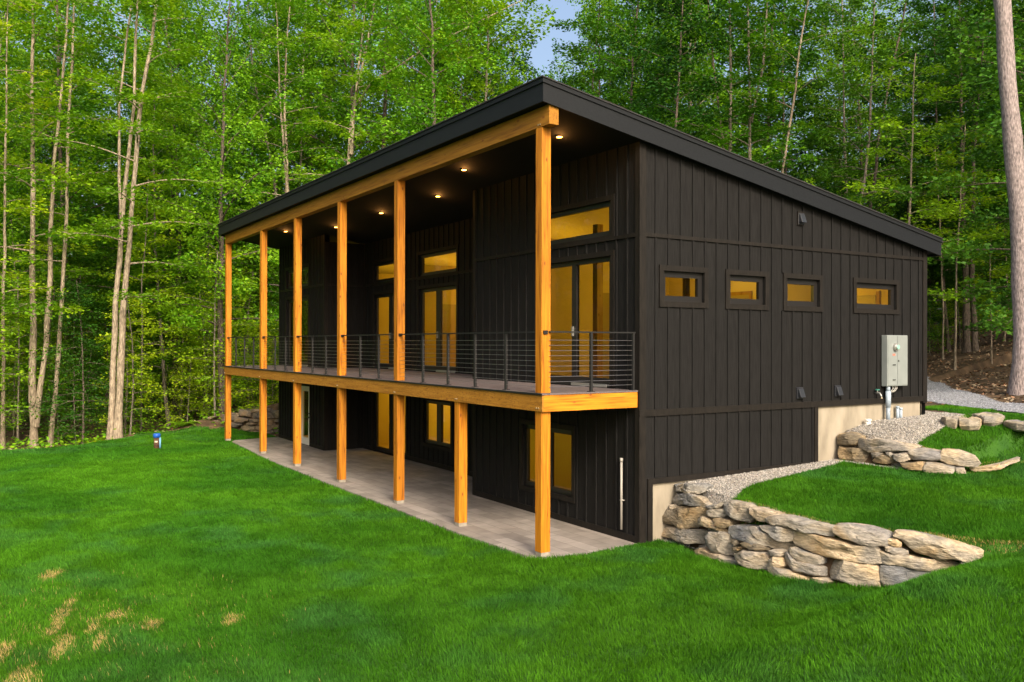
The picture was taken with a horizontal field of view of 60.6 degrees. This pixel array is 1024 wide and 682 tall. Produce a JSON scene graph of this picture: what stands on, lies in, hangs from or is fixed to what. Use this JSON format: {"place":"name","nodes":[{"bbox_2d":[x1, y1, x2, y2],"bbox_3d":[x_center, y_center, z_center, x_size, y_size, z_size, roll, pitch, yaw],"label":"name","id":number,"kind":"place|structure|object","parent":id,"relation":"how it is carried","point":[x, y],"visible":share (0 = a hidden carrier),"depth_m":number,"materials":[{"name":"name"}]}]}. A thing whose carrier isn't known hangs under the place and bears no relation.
{"place":"outdoors","nodes":[
{"label":"outdoors","id":0,"kind":"place"},
{"bbox_2d":[232,437,636,558],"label":"patio","id":1,"kind":"structure","parent":0,"point":[429,492],"depth_m":20.09,"materials":[{"name":"grey concrete"}]},
{"bbox_2d":[1,0,1018,337],"label":"sky","id":2,"kind":"structure","parent":0,"point":[543,52],"materials":[{"name":"blue"}]},
{"bbox_2d":[0,404,1023,681],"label":"lawn","id":3,"kind":"structure","parent":0,"point":[1006,442],"depth_m":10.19,"materials":[{"name":"plant"}]},
{"bbox_2d":[217,75,943,556],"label":"black house","id":4,"kind":"structure","parent":3,"relation":"on","point":[543,299],"depth_m":18.23,"materials":[{"name":"black wood"}]},
{"bbox_2d":[372,288,406,368],"bbox_3d":[-3.914,-0.365,28.148,0.164,2.520,2.630,0,0,-32],"label":"sliding door","id":5,"kind":"structure","parent":4,"relation":"in","point":[390,365],"depth_m":28.27,"materials":[{"name":"black metal"}]},
{"bbox_2d":[371,392,407,457],"bbox_3d":[-3.894,2.555,28.097,0.164,2.100,2.730,0,0,-32],"label":"sliding door","id":6,"kind":"structure","parent":4,"relation":"in","point":[391,396],"depth_m":28.18,"materials":[{"name":"black metal"}]},
{"bbox_2d":[421,398,451,451],"bbox_3d":[-2.125,2.375,25.282,0.154,1.470,1.920,0,0,-32],"label":"window","id":7,"kind":"structure","parent":4,"relation":"in","point":[440,403],"depth_m":25.28,"materials":[{"name":"black metal"}]},
{"bbox_2d":[416,244,458,279],"bbox_3d":[-2.121,-2.250,25.304,0.154,0.840,2.600,0,0,-32],"label":"window","id":8,"kind":"structure","parent":4,"relation":"in","point":[449,272],"depth_m":25.37,"materials":[{"name":"black metal"}]},
{"bbox_2d":[416,281,458,372],"bbox_3d":[-2.120,-0.380,25.301,0.164,2.540,2.600,0,0,-32],"label":"sliding door","id":9,"kind":"structure","parent":4,"relation":"in","point":[423,289],"depth_m":25.35,"materials":[{"name":"black metal"}]},
{"bbox_2d":[519,419,574,503],"bbox_3d":[0.751,2.434,18.093,0.154,1.520,2.010,0,0,-32],"label":"window","id":10,"kind":"structure","parent":4,"relation":"in","point":[529,424],"depth_m":18.03,"materials":[{"name":"black"}]},
{"bbox_2d":[534,194,614,251],"bbox_3d":[1.240,-2.292,17.346,0.154,0.850,2.650,0,0,-32],"label":"window","id":11,"kind":"structure","parent":4,"relation":"in","point":[609,235],"depth_m":16.99,"materials":[{"name":"black metal"}]},
{"bbox_2d":[534,250,614,387],"bbox_3d":[1.241,-0.407,17.343,0.164,2.560,2.650,0,0,-32],"label":"french door","id":12,"kind":"structure","parent":4,"relation":"in","point":[582,381],"depth_m":17.27,"materials":[{"name":"black metal"}]},
{"bbox_2d":[442,293,875,489],"bbox_3d":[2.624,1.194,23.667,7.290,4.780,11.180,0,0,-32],"label":"interior wall","id":13,"kind":"structure","parent":4,"relation":"in","point":[562,442],"depth_m":21.00,"materials":[{"name":"yellow"}]},
{"bbox_2d":[659,265,708,307],"bbox_3d":[3.142,-0.997,16.199,1.210,0.760,0.154,0,0,-32],"label":"window","id":14,"kind":"structure","parent":4,"relation":"in","point":[667,271],"depth_m":16.20,"materials":[{"name":"black metal"}]},
{"bbox_2d":[725,269,768,309],"bbox_3d":[4.546,-0.992,17.084,1.190,0.760,0.154,0,0,-32],"label":"window","id":15,"kind":"structure","parent":4,"relation":"in","point":[730,274],"depth_m":17.09,"materials":[{"name":"black metal"}]},
{"bbox_2d":[783,273,822,311],"bbox_3d":[5.921,-0.986,17.951,1.200,0.760,0.154,0,0,-32],"label":"window","id":16,"kind":"structure","parent":4,"relation":"in","point":[798,279],"depth_m":17.95,"materials":[{"name":"black metal"}]},
{"bbox_2d":[853,277,899,313],"bbox_3d":[7.952,-0.978,19.230,1.600,0.760,0.154,0,0,-32],"label":"window","id":17,"kind":"structure","parent":4,"relation":"in","point":[865,283],"depth_m":19.24,"materials":[{"name":"black metal"}]},
{"bbox_2d":[882,335,907,419],"bbox_3d":[8.486,0.833,19.355,0.730,1.920,0.263,0,0,-32],"label":"meter cabinet","id":18,"kind":"object","parent":4,"relation":"attached to","point":[895,360],"visible":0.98,"depth_m":19.23,"materials":[{"name":"metal"}]},
{"bbox_2d":[0,316,1023,588],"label":"forest floor","id":19,"kind":"structure","parent":0,"point":[992,346],"depth_m":39.54,"materials":[{"name":"soil"}]},
{"bbox_2d":[0,252,56,419],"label":"sapling","id":20,"kind":"object","parent":19,"relation":"on","point":[4,354],"visible":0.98,"depth_m":31.84,"materials":[{"name":"green plant"}]},
{"bbox_2d":[0,4,69,322],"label":"deciduous tree","id":21,"kind":"object","parent":19,"relation":"on","point":[10,146],"visible":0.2,"depth_m":41.97,"materials":[{"name":"green plant"}]},
{"bbox_2d":[0,270,82,445],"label":"sapling","id":22,"kind":"object","parent":19,"relation":"on","point":[18,391],"visible":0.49,"depth_m":34.13,"materials":[{"name":"green plant"}]},
{"bbox_2d":[0,210,83,422],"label":"sapling","id":23,"kind":"object","parent":19,"relation":"on","point":[25,235],"visible":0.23,"depth_m":40.65,"materials":[{"name":"green plant"}]},
{"bbox_2d":[0,0,83,346],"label":"deciduous tree","id":24,"kind":"object","parent":19,"relation":"on","point":[15,51],"visible":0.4,"depth_m":38.01,"materials":[{"name":"green plant"}]},
{"bbox_2d":[0,0,97,448],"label":"deciduous tree","id":25,"kind":"object","parent":19,"relation":"on","point":[5,27],"visible":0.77,"depth_m":33.38,"materials":[{"name":"green plant"}]},
{"bbox_2d":[0,0,97,391],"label":"deciduous tree","id":26,"kind":"object","parent":19,"relation":"on","point":[47,163],"visible":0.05,"depth_m":50.89,"materials":[{"name":"green plant"}]},
{"bbox_2d":[0,283,102,429],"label":"sapling","id":27,"kind":"object","parent":19,"relation":"on","point":[38,330],"visible":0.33,"depth_m":38.44,"materials":[{"name":"green plant"}]},
{"bbox_2d":[0,0,129,447],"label":"deciduous tree","id":28,"kind":"object","parent":19,"relation":"on","point":[34,394],"visible":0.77,"depth_m":33.74,"materials":[{"name":"green plant"}]},
{"bbox_2d":[0,0,131,395],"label":"deciduous tree","id":29,"kind":"object","parent":19,"relation":"on","point":[84,261],"visible":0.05,"depth_m":53.98,"materials":[{"name":"green plant"}]},
{"bbox_2d":[26,344,105,439],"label":"sapling","id":30,"kind":"object","parent":19,"relation":"on","point":[71,396],"visible":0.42,"depth_m":35.74,"materials":[{"name":"green plant"}]},
{"bbox_2d":[30,367,106,442],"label":"sapling","id":31,"kind":"object","parent":19,"relation":"on","point":[73,404],"visible":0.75,"depth_m":34.51,"materials":[{"name":"green plant"}]},
{"bbox_2d":[29,264,110,418],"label":"sapling","id":32,"kind":"object","parent":19,"relation":"on","point":[86,278],"visible":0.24,"depth_m":43.00,"materials":[{"name":"green plant"}]},
{"bbox_2d":[0,0,154,446],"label":"deciduous tree","id":33,"kind":"object","parent":19,"relation":"on","point":[66,215],"visible":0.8,"depth_m":33.94,"materials":[{"name":"green plant"}]},
{"bbox_2d":[0,0,154,407],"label":"deciduous tree","id":34,"kind":"object","parent":19,"relation":"on","point":[77,19],"visible":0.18,"depth_m":47.70,"materials":[{"name":"green plant"}]},
{"bbox_2d":[19,276,152,443],"bbox_3d":[-16.383,0.847,33.584,4.463,6.605,3.910,0,0,-39],"label":"sapling","id":35,"kind":"object","parent":19,"relation":"on","point":[82,426],"visible":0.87,"depth_m":33.45,"materials":[{"name":"green plant"}]},
{"bbox_2d":[0,0,174,414],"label":"deciduous tree","id":36,"kind":"object","parent":19,"relation":"on","point":[86,106],"visible":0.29,"depth_m":44.18,"materials":[{"name":"green plant"}]},
{"bbox_2d":[20,40,185,422],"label":"deciduous tree","id":37,"kind":"object","parent":19,"relation":"on","point":[97,255],"visible":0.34,"depth_m":42.30,"materials":[{"name":"green plant"}]},
{"bbox_2d":[86,354,174,438],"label":"sapling","id":38,"kind":"object","parent":19,"relation":"on","point":[126,413],"visible":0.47,"depth_m":36.10,"materials":[{"name":"green plant"}]},
{"bbox_2d":[84,291,177,434],"bbox_3d":[-14.871,0.940,34.263,3.685,5.814,3.473,0,0,24],"label":"sapling","id":39,"kind":"object","parent":19,"relation":"on","point":[133,357],"visible":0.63,"depth_m":34.33,"materials":[{"name":"green plant"}]},
{"bbox_2d":[22,0,240,439],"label":"deciduous tree","id":40,"kind":"object","parent":19,"relation":"on","point":[115,415],"visible":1,"depth_m":32.57,"materials":[{"name":"green plant"}]},
{"bbox_2d":[97,170,191,430],"bbox_3d":[-15.937,-1.652,37.791,4.056,11.788,3.686,0,0,45],"label":"deciduous tree","id":41,"kind":"object","parent":19,"relation":"on","point":[143,247],"visible":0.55,"depth_m":37.84,"materials":[{"name":"green plant"}]},
{"bbox_2d":[80,19,251,426],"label":"deciduous tree","id":42,"kind":"object","parent":19,"relation":"on","point":[151,112],"visible":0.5,"depth_m":41.34,"materials":[{"name":"green plant"}]},
{"bbox_2d":[60,0,277,414],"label":"deciduous tree","id":43,"kind":"object","parent":19,"relation":"on","point":[226,167],"visible":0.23,"depth_m":44.96,"materials":[{"name":"green plant"}]},
{"bbox_2d":[76,1,261,404],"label":"deciduous tree","id":44,"kind":"object","parent":19,"relation":"on","point":[172,195],"visible":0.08,"depth_m":49.99,"materials":[{"name":"green plant"}]},
{"bbox_2d":[153,353,215,423],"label":"sapling","id":45,"kind":"object","parent":19,"relation":"on","point":[180,397],"visible":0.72,"depth_m":38.98,"materials":[{"name":"green plant"}]},
{"bbox_2d":[138,239,234,416],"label":"sapling","id":46,"kind":"object","parent":19,"relation":"on","point":[158,339],"visible":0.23,"depth_m":44.18,"materials":[{"name":"green plant"}]},
{"bbox_2d":[121,0,267,406],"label":"deciduous tree","id":47,"kind":"object","parent":19,"relation":"on","point":[253,153],"visible":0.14,"depth_m":48.56,"materials":[{"name":"green plant"}]},
{"bbox_2d":[152,289,246,419],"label":"sapling","id":48,"kind":"object","parent":19,"relation":"on","point":[187,392],"visible":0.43,"depth_m":40.61,"materials":[{"name":"green plant"}]},
{"bbox_2d":[146,245,273,415],"bbox_3d":[-12.267,-0.308,36.909,4.491,7.518,4.765,0,0,37],"label":"sapling","id":49,"kind":"object","parent":19,"relation":"on","point":[213,345],"visible":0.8,"depth_m":36.67,"materials":[{"name":"green plant"}]},
{"bbox_2d":[113,0,324,415],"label":"deciduous tree","id":50,"kind":"object","parent":19,"relation":"on","point":[224,143],"visible":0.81,"depth_m":37.36,"materials":[{"name":"green plant"}]},
{"bbox_2d":[175,301,267,416],"bbox_3d":[-12.879,1.140,38.489,3.600,6.026,3.819,0,0,24],"label":"sapling","id":51,"kind":"object","parent":19,"relation":"on","point":[206,371],"visible":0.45,"depth_m":38.30,"materials":[{"name":"green plant"}]},
{"bbox_2d":[206,408,278,432],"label":"stone retaining wall","id":52,"kind":"structure","parent":19,"relation":"on","point":[238,419],"depth_m":35.31,"materials":[{"name":"stone"}]},
{"bbox_2d":[184,0,301,391],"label":"deciduous tree","id":53,"kind":"object","parent":19,"relation":"on","point":[253,87],"visible":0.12,"depth_m":52.33,"materials":[{"name":"green plant"}]},
{"bbox_2d":[216,313,278,412],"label":"sapling","id":54,"kind":"object","parent":19,"relation":"on","point":[256,389],"visible":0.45,"depth_m":37.74,"materials":[{"name":"green plant"}]},
{"bbox_2d":[201,0,318,312],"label":"deciduous tree","id":55,"kind":"object","parent":19,"relation":"on","point":[257,12],"visible":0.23,"depth_m":45.84,"materials":[{"name":"green plant"}]},
{"bbox_2d":[198,0,357,263],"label":"deciduous tree","id":56,"kind":"object","parent":19,"relation":"on","point":[258,80],"visible":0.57,"depth_m":43.92,"materials":[{"name":"green plant"}]},
{"bbox_2d":[211,0,371,320],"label":"deciduous tree","id":57,"kind":"object","parent":19,"relation":"on","point":[303,96],"visible":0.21,"depth_m":49.88,"materials":[{"name":"green plant"}]},
{"bbox_2d":[245,0,389,289],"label":"deciduous tree","id":58,"kind":"object","parent":19,"relation":"on","point":[322,73],"visible":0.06,"depth_m":53.03,"materials":[{"name":"green plant"}]},
{"bbox_2d":[229,0,426,197],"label":"deciduous tree","id":59,"kind":"object","parent":19,"relation":"on","point":[335,113],"visible":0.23,"depth_m":48.54,"materials":[{"name":"green plant"}]},
{"bbox_2d":[299,0,425,172],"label":"deciduous tree","id":60,"kind":"object","parent":19,"relation":"on","point":[371,106],"visible":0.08,"depth_m":54.57,"materials":[{"name":"green plant"}]},
{"bbox_2d":[322,0,442,165],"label":"deciduous tree","id":61,"kind":"object","parent":19,"relation":"on","point":[365,34],"visible":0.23,"depth_m":44.76,"materials":[{"name":"green plant"}]},
{"bbox_2d":[271,0,549,180],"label":"deciduous tree","id":62,"kind":"object","parent":19,"relation":"on","point":[359,79],"visible":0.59,"depth_m":41.72,"materials":[{"name":"green plant"}]},
{"bbox_2d":[324,0,509,168],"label":"deciduous tree","id":63,"kind":"object","parent":19,"relation":"on","point":[413,108],"visible":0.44,"depth_m":39.96,"materials":[{"name":"green plant"}]},
{"bbox_2d":[369,0,476,146],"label":"deciduous tree","id":64,"kind":"object","parent":19,"relation":"on","point":[436,16],"visible":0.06,"depth_m":53.45,"materials":[{"name":"green plant"}]},
{"bbox_2d":[395,0,504,138],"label":"deciduous tree","id":65,"kind":"object","parent":19,"relation":"on","point":[476,97],"visible":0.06,"depth_m":47.28,"materials":[{"name":"green plant"}]},
{"bbox_2d":[387,0,557,116],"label":"deciduous tree","id":66,"kind":"object","parent":19,"relation":"on","point":[484,84],"visible":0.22,"depth_m":43.06,"materials":[{"name":"green plant"}]},
{"bbox_2d":[0,317,989,449],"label":"undergrowth","id":67,"kind":"object","parent":19,"relation":"on","point":[96,439],"visible":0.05,"depth_m":36.19,"materials":[{"name":"green plant"}]},
{"bbox_2d":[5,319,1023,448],"bbox_3d":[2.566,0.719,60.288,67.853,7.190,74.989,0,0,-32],"label":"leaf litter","id":68,"kind":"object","parent":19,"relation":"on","point":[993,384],"visible":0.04,"depth_m":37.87,"materials":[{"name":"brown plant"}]},
{"bbox_2d":[551,7,636,111],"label":"deciduous tree","id":69,"kind":"object","parent":19,"relation":"on","point":[574,50],"visible":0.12,"depth_m":47.88,"materials":[{"name":"green plant"}]},
{"bbox_2d":[555,0,646,113],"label":"deciduous tree","id":70,"kind":"object","parent":19,"relation":"on","point":[583,73],"visible":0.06,"depth_m":52.71,"materials":[{"name":"green plant"}]},
{"bbox_2d":[574,0,675,106],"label":"deciduous tree","id":71,"kind":"object","parent":19,"relation":"on","point":[613,83],"visible":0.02,"depth_m":56.86,"materials":[{"name":"green plant"}]},
{"bbox_2d":[574,0,728,140],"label":"deciduous tree","id":72,"kind":"object","parent":19,"relation":"on","point":[610,98],"visible":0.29,"depth_m":42.92,"materials":[{"name":"green plant"}]},
{"bbox_2d":[593,0,741,153],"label":"deciduous tree","id":73,"kind":"object","parent":19,"relation":"on","point":[666,87],"visible":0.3,"depth_m":37.64,"materials":[{"name":"green plant"}]},
{"bbox_2d":[622,0,784,170],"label":"deciduous tree","id":74,"kind":"object","parent":19,"relation":"on","point":[721,95],"visible":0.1,"depth_m":46.24,"materials":[{"name":"green plant"}]},
{"bbox_2d":[630,0,776,160],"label":"deciduous tree","id":75,"kind":"object","parent":19,"relation":"on","point":[719,73],"visible":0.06,"depth_m":50.08,"materials":[{"name":"green plant"}]},
{"bbox_2d":[646,0,783,170],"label":"deciduous tree","id":76,"kind":"object","parent":19,"relation":"on","point":[725,141],"visible":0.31,"depth_m":39.34,"materials":[{"name":"green plant"}]},
{"bbox_2d":[662,0,791,168],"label":"deciduous tree","id":77,"kind":"object","parent":19,"relation":"on","point":[731,112],"visible":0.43,"depth_m":38.31,"materials":[{"name":"green plant"}]},
{"bbox_2d":[668,0,828,167],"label":"deciduous tree","id":78,"kind":"object","parent":19,"relation":"on","point":[762,26],"visible":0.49,"depth_m":38.47,"materials":[{"name":"green plant"}]},
{"bbox_2d":[663,458,843,548],"bbox_3d":[5.224,3.026,16.538,5.100,1.264,1.650,0,0,-32],"label":"gravel strip","id":79,"kind":"object","parent":19,"relation":"on","point":[712,500],"visible":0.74,"depth_m":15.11,"materials":[{"name":"grey gravel"}]},
{"bbox_2d":[702,0,881,192],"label":"deciduous tree","id":80,"kind":"object","parent":19,"relation":"on","point":[773,117],"visible":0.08,"depth_m":52.44,"materials":[{"name":"green plant"}]},
{"bbox_2d":[728,0,866,196],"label":"deciduous tree","id":81,"kind":"object","parent":19,"relation":"on","point":[810,140],"visible":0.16,"depth_m":50.18,"materials":[{"name":"green plant"}]},
{"bbox_2d":[729,0,885,206],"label":"deciduous tree","id":82,"kind":"object","parent":19,"relation":"on","point":[787,141],"visible":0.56,"depth_m":37.47,"materials":[{"name":"green plant"}]},
{"bbox_2d":[662,482,983,587],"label":"stone retaining wall","id":83,"kind":"structure","parent":19,"relation":"on","point":[864,554],"depth_m":12.75,"materials":[{"name":"beige stone"}]},
{"bbox_2d":[764,0,921,222],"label":"deciduous tree","id":84,"kind":"object","parent":19,"relation":"on","point":[820,92],"visible":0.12,"depth_m":53.73,"materials":[{"name":"green plant"}]},
{"bbox_2d":[786,0,947,220],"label":"deciduous tree","id":85,"kind":"object","parent":19,"relation":"on","point":[861,159],"visible":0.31,"depth_m":49.12,"materials":[{"name":"green plant"}]},
{"bbox_2d":[794,0,941,219],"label":"deciduous tree","id":86,"kind":"object","parent":19,"relation":"on","point":[824,8],"visible":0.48,"depth_m":45.88,"materials":[{"name":"green plant"}]},
{"bbox_2d":[793,0,947,232],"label":"deciduous tree","id":87,"kind":"object","parent":19,"relation":"on","point":[840,87],"visible":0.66,"depth_m":39.66,"materials":[{"name":"green plant"}]},
{"bbox_2d":[804,0,963,210],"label":"deciduous tree","id":88,"kind":"object","parent":19,"relation":"on","point":[886,98],"visible":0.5,"depth_m":42.44,"materials":[{"name":"green plant"}]},
{"bbox_2d":[848,414,945,468],"bbox_3d":[8.550,2.678,19.319,2.305,1.990,5.041,0,0,34],"label":"gravel strip","id":89,"kind":"object","parent":19,"relation":"on","point":[895,463],"visible":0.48,"depth_m":18.02,"materials":[{"name":"grey gravel"}]},
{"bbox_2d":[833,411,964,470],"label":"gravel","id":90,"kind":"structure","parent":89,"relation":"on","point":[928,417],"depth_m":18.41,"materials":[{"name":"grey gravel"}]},
{"bbox_2d":[840,53,1009,303],"bbox_3d":[15.758,-4.879,34.931,6.605,13.397,7.142,0,0,-32],"label":"deciduous tree","id":91,"kind":"object","parent":19,"relation":"on","point":[885,124],"visible":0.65,"depth_m":34.51,"materials":[{"name":"green plant"}]},
{"bbox_2d":[835,432,1020,473],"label":"stone retaining wall","id":92,"kind":"structure","parent":19,"relation":"on","point":[885,451],"depth_m":17.01,"materials":[{"name":"beige stone"}]},
{"bbox_2d":[870,50,992,343],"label":"deciduous tree","id":93,"kind":"object","parent":19,"relation":"on","point":[900,210],"visible":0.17,"depth_m":51.97,"materials":[{"name":"green plant"}]},
{"bbox_2d":[864,0,1012,351],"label":"deciduous tree","id":94,"kind":"object","parent":19,"relation":"on","point":[923,161],"visible":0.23,"depth_m":48.40,"materials":[{"name":"green plant"}]},
{"bbox_2d":[905,142,985,359],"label":"deciduous tree","id":95,"kind":"object","parent":19,"relation":"on","point":[935,158],"visible":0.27,"depth_m":44.63,"materials":[{"name":"green plant"}]},
{"bbox_2d":[890,0,1010,339],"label":"deciduous tree","id":96,"kind":"object","parent":19,"relation":"on","point":[949,284],"visible":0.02,"depth_m":54.14,"materials":[{"name":"green plant"}]},
{"bbox_2d":[889,0,1023,341],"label":"deciduous tree","id":97,"kind":"object","parent":19,"relation":"on","point":[990,75],"visible":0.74,"depth_m":31.67,"materials":[{"name":"green plant"}]},
{"bbox_2d":[920,115,1006,369],"bbox_3d":[19.808,-4.267,38.499,3.488,11.194,3.983,0,0,11],"label":"deciduous tree","id":98,"kind":"object","parent":19,"relation":"on","point":[983,199],"visible":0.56,"depth_m":38.52,"materials":[{"name":"green plant"}]},
{"bbox_2d":[907,0,1023,336],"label":"deciduous tree","id":99,"kind":"object","parent":19,"relation":"on","point":[975,55],"visible":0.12,"depth_m":48.86,"materials":[{"name":"green plant"}]},
{"bbox_2d":[910,0,1022,353],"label":"deciduous tree","id":100,"kind":"object","parent":19,"relation":"on","point":[969,346],"visible":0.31,"depth_m":45.27,"materials":[{"name":"green plant"}]},
{"bbox_2d":[914,0,1022,325],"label":"deciduous tree","id":101,"kind":"object","parent":19,"relation":"on","point":[953,110],"visible":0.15,"depth_m":50.90,"materials":[{"name":"green plant"}]},
{"bbox_2d":[957,221,1010,363],"bbox_3d":[21.895,-2.175,39.435,2.992,6.607,3.177,0,0,-32],"label":"deciduous tree","id":102,"kind":"object","parent":19,"relation":"on","point":[997,269],"visible":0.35,"depth_m":39.76,"materials":[{"name":"green plant"}]},
{"bbox_2d":[955,0,1023,312],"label":"deciduous tree","id":103,"kind":"object","parent":19,"relation":"on","point":[983,111],"visible":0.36,"depth_m":35.89,"materials":[{"name":"green plant"}]},
{"bbox_2d":[993,0,1023,395],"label":"pine tree","id":104,"kind":"object","parent":19,"relation":"on","point":[1012,140],"visible":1,"depth_m":26.89,"materials":[{"name":"brown plant"}]},
{"bbox_2d":[927,376,1023,412],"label":"driveway","id":105,"kind":"structure","parent":0,"point":[953,395],"depth_m":26.86,"materials":[{"name":"grey gravel"}]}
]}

